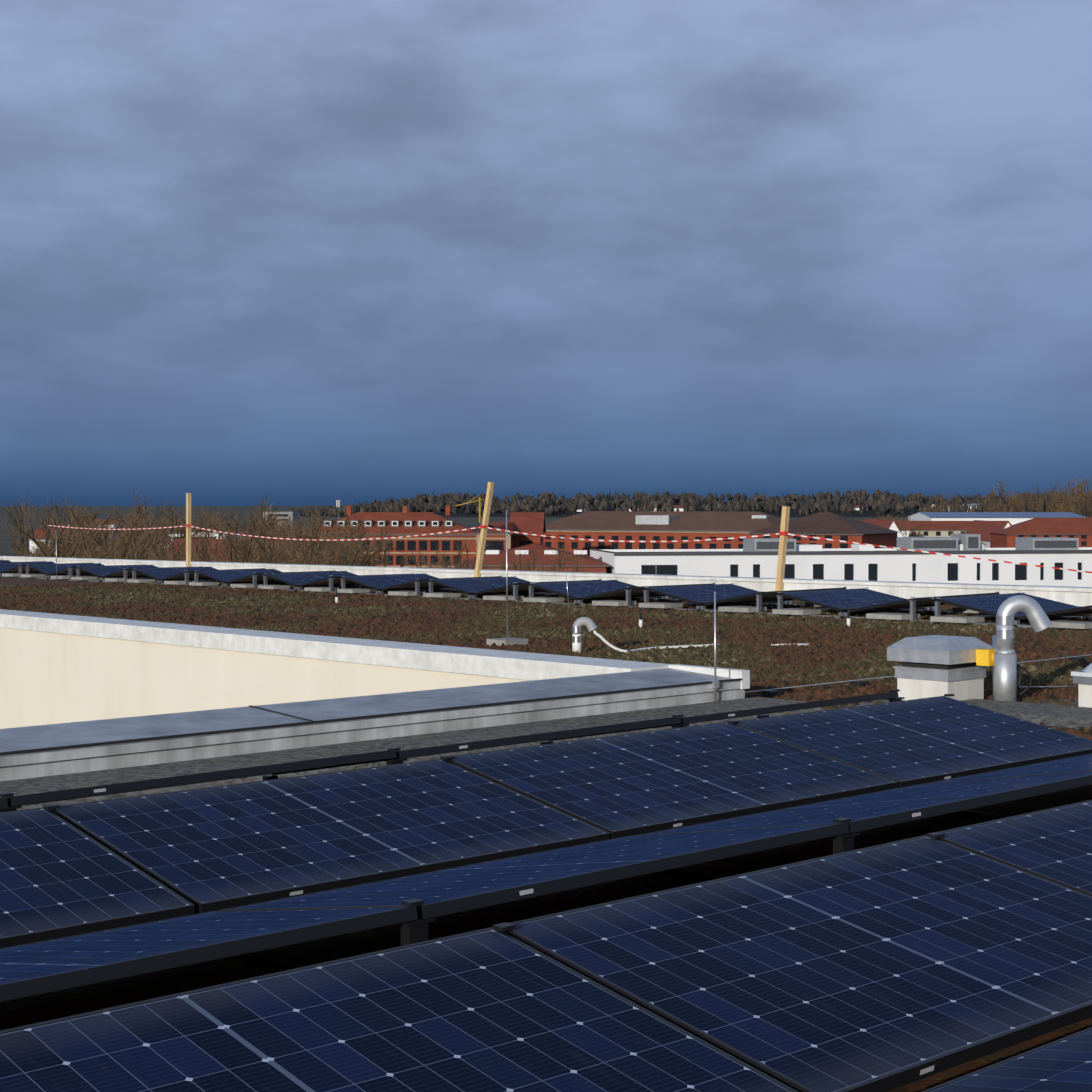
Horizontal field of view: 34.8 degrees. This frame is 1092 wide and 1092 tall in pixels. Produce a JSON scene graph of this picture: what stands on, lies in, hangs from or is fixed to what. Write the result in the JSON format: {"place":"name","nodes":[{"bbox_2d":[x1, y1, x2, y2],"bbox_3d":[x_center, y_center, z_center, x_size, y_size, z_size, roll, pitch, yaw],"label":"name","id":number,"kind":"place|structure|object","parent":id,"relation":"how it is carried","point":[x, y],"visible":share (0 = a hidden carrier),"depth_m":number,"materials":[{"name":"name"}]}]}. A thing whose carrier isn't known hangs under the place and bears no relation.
{"place":"outdoors","nodes":[
{"label":"outdoors","id":0,"kind":"place"},
{"bbox_2d":[0,506,907,555],"bbox_3d":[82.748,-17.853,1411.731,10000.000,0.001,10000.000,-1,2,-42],"label":"ground","id":1,"kind":"structure","parent":0,"point":[472,522],"depth_m":2103.27,"materials":[{"name":"brown soil"}]},
{"bbox_2d":[28,528,119,556],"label":"house","id":2,"kind":"structure","parent":1,"relation":"on","point":[37,537],"depth_m":335.03,"materials":[{"name":"white paint"}]},
{"bbox_2d":[67,520,124,528],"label":"building","id":3,"kind":"structure","parent":1,"relation":"on","point":[112,524],"depth_m":424.59,"materials":[{"name":"paint"}]},
{"bbox_2d":[164,532,240,549],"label":"building","id":4,"kind":"structure","parent":1,"relation":"on","point":[217,535],"depth_m":301.93,"materials":[{"name":"paint"}]},
{"bbox_2d":[165,539,325,563],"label":"building","id":5,"kind":"structure","parent":1,"relation":"on","point":[194,541],"depth_m":221.01,"materials":[{"name":"brick"}]},
{"bbox_2d":[223,526,281,536],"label":"building","id":6,"kind":"structure","parent":1,"relation":"on","point":[239,527],"depth_m":385.07,"materials":[{"name":"beige paint"}]},
{"bbox_2d":[263,511,300,536],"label":"grey block","id":7,"kind":"structure","parent":1,"relation":"on","point":[286,515],"depth_m":522.66,"materials":[{"name":"paint"}]},
{"bbox_2d":[336,498,340,518],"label":"phone mast","id":8,"kind":"object","parent":1,"relation":"on","point":[338,503],"visible":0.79,"depth_m":652.50,"materials":[{"name":"grey metal"}]},
{"bbox_2d":[302,506,479,568],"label":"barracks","id":9,"kind":"structure","parent":1,"relation":"on","point":[404,522],"depth_m":262.99,"materials":[{"name":"red brick"}]},
{"bbox_2d":[455,495,483,522],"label":"tower crane","id":10,"kind":"object","parent":1,"relation":"on","point":[480,499],"visible":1,"depth_m":1501.74,"materials":[{"name":"yellow metal"}]},
{"bbox_2d":[474,522,513,554],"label":"building","id":11,"kind":"structure","parent":1,"relation":"on","point":[497,538],"depth_m":256.47,"materials":[{"name":"beige paint"}]},
{"bbox_2d":[509,512,545,547],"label":"building","id":12,"kind":"structure","parent":1,"relation":"on","point":[530,522],"depth_m":264.81,"materials":[{"name":"red brick"}]},
{"bbox_2d":[453,543,609,572],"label":"building","id":13,"kind":"structure","parent":1,"relation":"on","point":[592,564],"depth_m":206.77,"materials":[{"name":"tile"}]},
{"bbox_2d":[0,473,1091,572],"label":"town trees","id":14,"kind":"object","parent":1,"relation":"on","point":[137,544],"visible":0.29,"depth_m":192.54,"materials":[{"name":"brown plant"}]},
{"bbox_2d":[577,507,585,511],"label":"hill house","id":15,"kind":"structure","parent":1,"relation":"on","point":[579,509],"depth_m":2169.72,"materials":[{"name":"white paint"}]},
{"bbox_2d":[290,489,1091,516],"bbox_3d":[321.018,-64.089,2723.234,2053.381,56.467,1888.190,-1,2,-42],"label":"hill forest","id":16,"kind":"object","parent":1,"relation":"on","point":[877,503],"visible":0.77,"depth_m":2194.78,"materials":[{"name":"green plant"}]},
{"bbox_2d":[747,512,897,548],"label":"building","id":17,"kind":"structure","parent":1,"relation":"on","point":[828,525],"depth_m":266.83,"materials":[{"name":"brown tile"}]},
{"bbox_2d":[590,534,1091,586],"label":"building","id":18,"kind":"structure","parent":1,"relation":"on","point":[755,557],"depth_m":211.20,"materials":[{"name":"paint"}]},
{"bbox_2d":[907,521,1011,536],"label":"building","id":19,"kind":"structure","parent":1,"relation":"on","point":[934,528],"depth_m":398.68,"materials":[{"name":"beige tile"}]},
{"bbox_2d":[965,520,1010,547],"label":"house","id":20,"kind":"structure","parent":1,"relation":"on","point":[983,528],"depth_m":349.23,"materials":[{"name":"tile"}]},
{"bbox_2d":[908,512,1087,524],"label":"blue hall","id":21,"kind":"structure","parent":1,"relation":"on","point":[1012,518],"depth_m":411.93,"materials":[{"name":"white paint"}]},
{"bbox_2d":[989,518,1091,547],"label":"red-roofed buildings","id":22,"kind":"structure","parent":1,"relation":"on","point":[1080,529],"depth_m":329.60,"materials":[{"name":"red tile"}]},
{"bbox_2d":[0,573,1091,1091],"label":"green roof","id":23,"kind":"structure","parent":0,"point":[22,1011],"depth_m":7.05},
{"bbox_2d":[0,556,1091,780],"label":"roof parapets","id":24,"kind":"object","parent":23,"relation":"on","point":[79,694],"visible":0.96,"depth_m":14.38,"materials":[{"name":"beige paint"}]},
{"bbox_2d":[186,482,789,590],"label":"timber posts","id":25,"kind":"object","parent":24,"relation":"on","point":[781,551],"visible":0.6,"depth_m":33.57,"materials":[{"name":"brown wood"}]},
{"bbox_2d":[47,524,1091,572],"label":"barrier tape","id":26,"kind":"object","parent":25,"relation":"hanging from","point":[488,527],"visible":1,"depth_m":30.30,"materials":[{"name":"red plastic"}]},
{"bbox_2d":[0,689,1010,972],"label":"panel mounting brackets","id":27,"kind":"object","parent":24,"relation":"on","point":[412,931],"visible":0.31,"depth_m":5.71,"materials":[{"name":"black metal"}]},
{"bbox_2d":[0,798,7,807],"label":"clamp","id":28,"kind":"object","parent":27,"relation":"on","point":[3,802],"visible":1,"depth_m":6.36,"materials":[{"name":"black metal"}]},
{"bbox_2d":[0,807,194,947],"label":"solar panel","id":29,"kind":"object","parent":27,"relation":"on","point":[60,877],"visible":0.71,"depth_m":5.43,"materials":[{"name":"blue"}]},
{"bbox_2d":[4,749,396,805],"bbox_3d":[-1.640,1.003,7.343,1.750,0.036,1.041,-2,-9,-42],"label":"solar panel","id":30,"kind":"object","parent":27,"relation":"on","point":[61,795],"visible":0.94,"depth_m":6.92,"materials":[{"name":"black"}]},
{"bbox_2d":[0,906,417,1001],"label":"solar panel","id":31,"kind":"object","parent":27,"relation":"on","point":[40,967],"visible":0.97,"depth_m":4.36,"materials":[{"name":"blue"}]},
{"bbox_2d":[50,759,609,913],"bbox_3d":[-0.755,1.017,6.353,1.750,0.037,1.041,-1,11,-42],"label":"solar panel","id":32,"kind":"object","parent":27,"relation":"on","point":[209,849],"visible":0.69,"depth_m":6.23,"materials":[{"name":"blue"}]},
{"bbox_2d":[0,927,797,1091],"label":"solar panel","id":33,"kind":"object","parent":27,"relation":"on","point":[490,1009],"visible":0.88,"depth_m":3.62,"materials":[{"name":"blue"}]},
{"bbox_2d":[272,716,680,774],"bbox_3d":[-0.318,0.973,8.518,1.750,0.036,1.041,-2,-9,-42],"label":"solar panel","id":34,"kind":"object","parent":27,"relation":"on","point":[443,749],"visible":0.83,"depth_m":8.06,"materials":[{"name":"black"}]},
{"bbox_2d":[219,822,848,918],"bbox_3d":[-0.003,1.024,5.507,1.750,0.037,1.041,-1,-9,-42],"label":"solar panel","id":35,"kind":"object","parent":27,"relation":"on","point":[466,887],"visible":0.85,"depth_m":5.32,"materials":[{"name":"blue"}]},
{"bbox_2d":[445,722,897,838],"bbox_3d":[0.565,0.983,7.526,1.750,0.036,1.041,-1,11,-42],"label":"solar panel","id":36,"kind":"object","parent":27,"relation":"on","point":[624,785],"visible":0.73,"depth_m":7.42,"materials":[{"name":"blue"}]},
{"bbox_2d":[549,691,898,740],"bbox_3d":[1.006,0.944,9.695,1.750,0.035,1.041,-2,-8,-42],"label":"solar panel","id":37,"kind":"object","parent":27,"relation":"on","point":[768,710],"visible":0.81,"depth_m":9.23,"materials":[{"name":"black"}]},
{"bbox_2d":[505,835,1091,1091],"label":"solar panel","id":38,"kind":"object","parent":27,"relation":"on","point":[885,967],"visible":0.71,"depth_m":4.32,"materials":[{"name":"blue"}]},
{"bbox_2d":[634,771,1091,835],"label":"solar panel","id":39,"kind":"object","parent":27,"relation":"on","point":[862,812],"visible":0.79,"depth_m":6.50,"materials":[{"name":"blue"}]},
{"bbox_2d":[735,696,1091,787],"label":"solar panel","id":40,"kind":"object","parent":27,"relation":"on","point":[905,743],"visible":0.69,"depth_m":8.61,"materials":[{"name":"blue"}]},
{"bbox_2d":[922,1027,1091,1091],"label":"solar panel","id":41,"kind":"object","parent":27,"relation":"on","point":[1064,1064],"depth_m":3.65,"materials":[{"name":"blue"}]},
{"bbox_2d":[924,753,1091,783],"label":"solar panel","id":42,"kind":"object","parent":27,"relation":"on","point":[1076,763],"visible":0.5,"depth_m":7.73,"materials":[{"name":"blue"}]},
{"bbox_2d":[938,800,1091,895],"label":"solar panel","id":43,"kind":"object","parent":27,"relation":"on","point":[1053,844],"visible":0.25,"depth_m":5.51,"materials":[{"name":"blue"}]},
{"bbox_2d":[0,559,1091,630],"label":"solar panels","id":44,"kind":"object","parent":24,"relation":"on","point":[758,608],"visible":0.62,"depth_m":25.41,"materials":[{"name":"glass"}]},
{"bbox_2d":[0,561,55,572],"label":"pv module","id":45,"kind":"object","parent":44,"relation":"on","point":[5,566],"visible":0.42,"depth_m":40.98,"materials":[{"name":"blue glass"}]},
{"bbox_2d":[2,563,84,572],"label":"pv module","id":46,"kind":"object","parent":44,"relation":"on","point":[14,569],"visible":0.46,"depth_m":39.82,"materials":[{"name":"black"}]},
{"bbox_2d":[27,563,104,574],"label":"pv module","id":47,"kind":"object","parent":44,"relation":"on","point":[47,569],"visible":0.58,"depth_m":38.90,"materials":[{"name":"blue glass"}]},
{"bbox_2d":[50,565,122,574],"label":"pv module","id":48,"kind":"object","parent":44,"relation":"on","point":[65,571],"visible":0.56,"depth_m":37.98,"materials":[{"name":"black"}]},
{"bbox_2d":[78,565,158,577],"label":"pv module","id":49,"kind":"object","parent":44,"relation":"on","point":[100,571],"visible":0.56,"depth_m":37.09,"materials":[{"name":"blue glass"}]},
{"bbox_2d":[103,567,177,577],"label":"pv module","id":50,"kind":"object","parent":44,"relation":"on","point":[118,574],"visible":0.4,"depth_m":36.17,"materials":[{"name":"black"}]},
{"bbox_2d":[134,567,217,580],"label":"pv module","id":51,"kind":"object","parent":44,"relation":"on","point":[159,574],"visible":0.56,"depth_m":35.28,"materials":[{"name":"blue glass"}]},
{"bbox_2d":[161,568,264,580],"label":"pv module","id":52,"kind":"object","parent":44,"relation":"on","point":[180,576],"visible":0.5,"depth_m":34.36,"materials":[{"name":"black"}]},
{"bbox_2d":[196,569,280,582],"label":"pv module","id":53,"kind":"object","parent":44,"relation":"on","point":[223,576],"visible":0.62,"depth_m":33.45,"materials":[{"name":"blue glass"}]},
{"bbox_2d":[226,571,326,583],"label":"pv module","id":54,"kind":"object","parent":44,"relation":"on","point":[249,578],"visible":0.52,"depth_m":32.56,"materials":[{"name":"black"}]},
{"bbox_2d":[265,571,355,586],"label":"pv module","id":55,"kind":"object","parent":44,"relation":"on","point":[296,579],"visible":0.56,"depth_m":31.66,"materials":[{"name":"blue glass"}]},
{"bbox_2d":[299,574,394,586],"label":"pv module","id":56,"kind":"object","parent":44,"relation":"on","point":[325,581],"visible":0.46,"depth_m":30.75,"materials":[{"name":"black"}]},
{"bbox_2d":[343,573,437,590],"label":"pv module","id":57,"kind":"object","parent":44,"relation":"on","point":[378,582],"visible":0.65,"depth_m":29.84,"materials":[{"name":"blue glass"}]},
{"bbox_2d":[381,576,501,590],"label":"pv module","id":58,"kind":"object","parent":44,"relation":"on","point":[424,583],"visible":0.52,"depth_m":28.95,"materials":[{"name":"black"}]},
{"bbox_2d":[430,577,529,594],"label":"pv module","id":59,"kind":"object","parent":44,"relation":"on","point":[471,586],"visible":0.62,"depth_m":28.00,"materials":[{"name":"blue glass"}]},
{"bbox_2d":[474,580,599,594],"bbox_3d":[-0.118,0.646,27.292,1.750,0.037,1.041,-1,-8,-42],"label":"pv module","id":60,"kind":"object","parent":44,"relation":"on","point":[523,587],"visible":0.56,"depth_m":27.12,"materials":[{"name":"black"}]},
{"bbox_2d":[530,580,638,599],"bbox_3d":[0.763,0.657,26.298,1.750,0.035,1.041,-2,11,-42],"label":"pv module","id":61,"kind":"object","parent":44,"relation":"on","point":[578,590],"visible":0.54,"depth_m":26.21,"materials":[{"name":"blue glass"}]},
{"bbox_2d":[581,583,714,599],"bbox_3d":[1.496,0.667,25.469,1.750,0.035,1.041,-1,-9,-41],"label":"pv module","id":62,"kind":"object","parent":44,"relation":"on","point":[635,592],"visible":0.58,"depth_m":25.32,"materials":[{"name":"black"}]},
{"bbox_2d":[646,584,757,604],"bbox_3d":[2.382,0.675,24.479,1.750,0.037,1.041,-1,11,-42],"label":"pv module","id":63,"kind":"object","parent":44,"relation":"on","point":[699,594],"visible":0.58,"depth_m":24.39,"materials":[{"name":"blue glass"}]},
{"bbox_2d":[704,587,845,605],"bbox_3d":[3.115,0.684,23.649,1.750,0.035,1.041,-1,-9,-42],"label":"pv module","id":64,"kind":"object","parent":44,"relation":"on","point":[770,596],"visible":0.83,"depth_m":23.51,"materials":[{"name":"black"}]},
{"bbox_2d":[779,588,905,611],"bbox_3d":[3.998,0.696,22.658,1.750,0.036,1.041,-1,11,-42],"label":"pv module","id":65,"kind":"object","parent":44,"relation":"on","point":[841,600],"visible":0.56,"depth_m":22.56,"materials":[{"name":"blue glass"}]},
{"bbox_2d":[850,592,998,611],"bbox_3d":[4.735,0.707,21.832,1.750,0.035,1.041,-2,-8,-42],"label":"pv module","id":66,"kind":"object","parent":44,"relation":"on","point":[921,602],"visible":0.6,"depth_m":21.69,"materials":[{"name":"black"}]},
{"bbox_2d":[936,593,1078,619],"bbox_3d":[5.616,0.714,20.838,1.750,0.036,1.041,-2,12,-42],"label":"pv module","id":67,"kind":"object","parent":44,"relation":"on","point":[988,604],"visible":0.5,"depth_m":20.80,"materials":[{"name":"blue glass"}]},
{"bbox_2d":[1017,605,1091,619],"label":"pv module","id":68,"kind":"object","parent":44,"relation":"on","point":[1085,610],"visible":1,"depth_m":19.81,"materials":[{"name":"blue glass"}]},
{"bbox_2d":[56,510,1091,701],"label":"lightning rod","id":69,"kind":"object","parent":24,"relation":"on","point":[859,683],"visible":0.75,"depth_m":14.96,"materials":[{"name":"silver metal"}]},
{"bbox_2d":[572,617,718,652],"bbox_3d":[1.037,0.839,16.782,1.671,0.354,0.294,-1,2,-28],"label":"vent pipe","id":70,"kind":"object","parent":24,"relation":"on","point":[587,622],"visible":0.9,"depth_m":16.47,"materials":[{"name":"white plastic"}]},
{"bbox_2d":[992,635,995,699],"bbox_3d":[3.117,0.850,12.054,0.056,0.460,0.056,-1,1,-42],"label":"small steel vent","id":71,"kind":"object","parent":24,"relation":"on","point":[994,640],"visible":0.18,"depth_m":12.04,"materials":[{"name":"silver metal"}]},
{"bbox_2d":[994,595,1051,701],"bbox_3d":[3.247,0.709,11.868,0.391,0.749,0.154,0,1,2],"label":"vent pipe","id":72,"kind":"object","parent":24,"relation":"on","point":[1005,671],"visible":0.96,"depth_m":11.82,"materials":[{"name":"silver metal"}]},
{"bbox_2d":[0,581,1091,809],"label":"roof sedum clumps","id":73,"kind":"object","parent":23,"relation":"on","point":[774,647],"visible":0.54,"depth_m":20.00,"materials":[{"name":"brown plant"}]},
{"bbox_2d":[771,643,808,645],"bbox_3d":[2.423,0.979,17.241,0.424,0.030,0.046,0,2,-17],"label":"hose","id":74,"kind":"object","parent":23,"relation":"on","point":[805,644],"visible":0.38,"depth_m":17.26,"materials":[{"name":"white plastic"}]},
{"bbox_2d":[887,635,1031,700],"bbox_3d":[2.860,0.859,12.055,0.576,0.445,0.796,-1,1,-42],"label":"roof fan unit","id":75,"kind":"object","parent":23,"relation":"on","point":[936,666],"visible":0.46,"depth_m":11.97,"materials":[{"name":"grey metal"}]},
{"bbox_2d":[0,0,1091,505],"label":"sky","id":76,"kind":"structure","parent":0,"point":[293,252],"materials":[{"name":"blue"}]},
{"bbox_2d":[543,511,780,555],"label":"brick building","id":77,"kind":"structure","parent":0,"point":[647,525],"depth_m":292.56,"materials":[{"name":"red brick"}]},
{"bbox_2d":[673,505,683,510],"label":"hill house","id":78,"kind":"structure","parent":0,"point":[679,507],"depth_m":2171.76,"materials":[{"name":"white paint"}]},
{"bbox_2d":[853,505,862,509],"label":"hill house","id":79,"kind":"structure","parent":0,"point":[856,507],"depth_m":2173.09,"materials":[{"name":"white paint"}]},
{"bbox_2d":[864,519,902,536],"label":"house","id":80,"kind":"structure","parent":0,"point":[889,524],"depth_m":302.80,"materials":[{"name":"tile"}]},
{"bbox_2d":[859,520,911,536],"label":"house","id":81,"kind":"structure","parent":0,"point":[901,523],"depth_m":380.31,"materials":[{"name":"red tile"}]},
{"bbox_2d":[960,503,985,511],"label":"hill house","id":82,"kind":"structure","parent":0,"point":[972,504],"depth_m":2172.36,"materials":[{"name":"white paint"}]},
{"bbox_2d":[1071,663,1091,707],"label":"roof vent","id":83,"kind":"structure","parent":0,"point":[1082,679],"depth_m":11.42,"materials":[{"name":"metal"}]}
]}

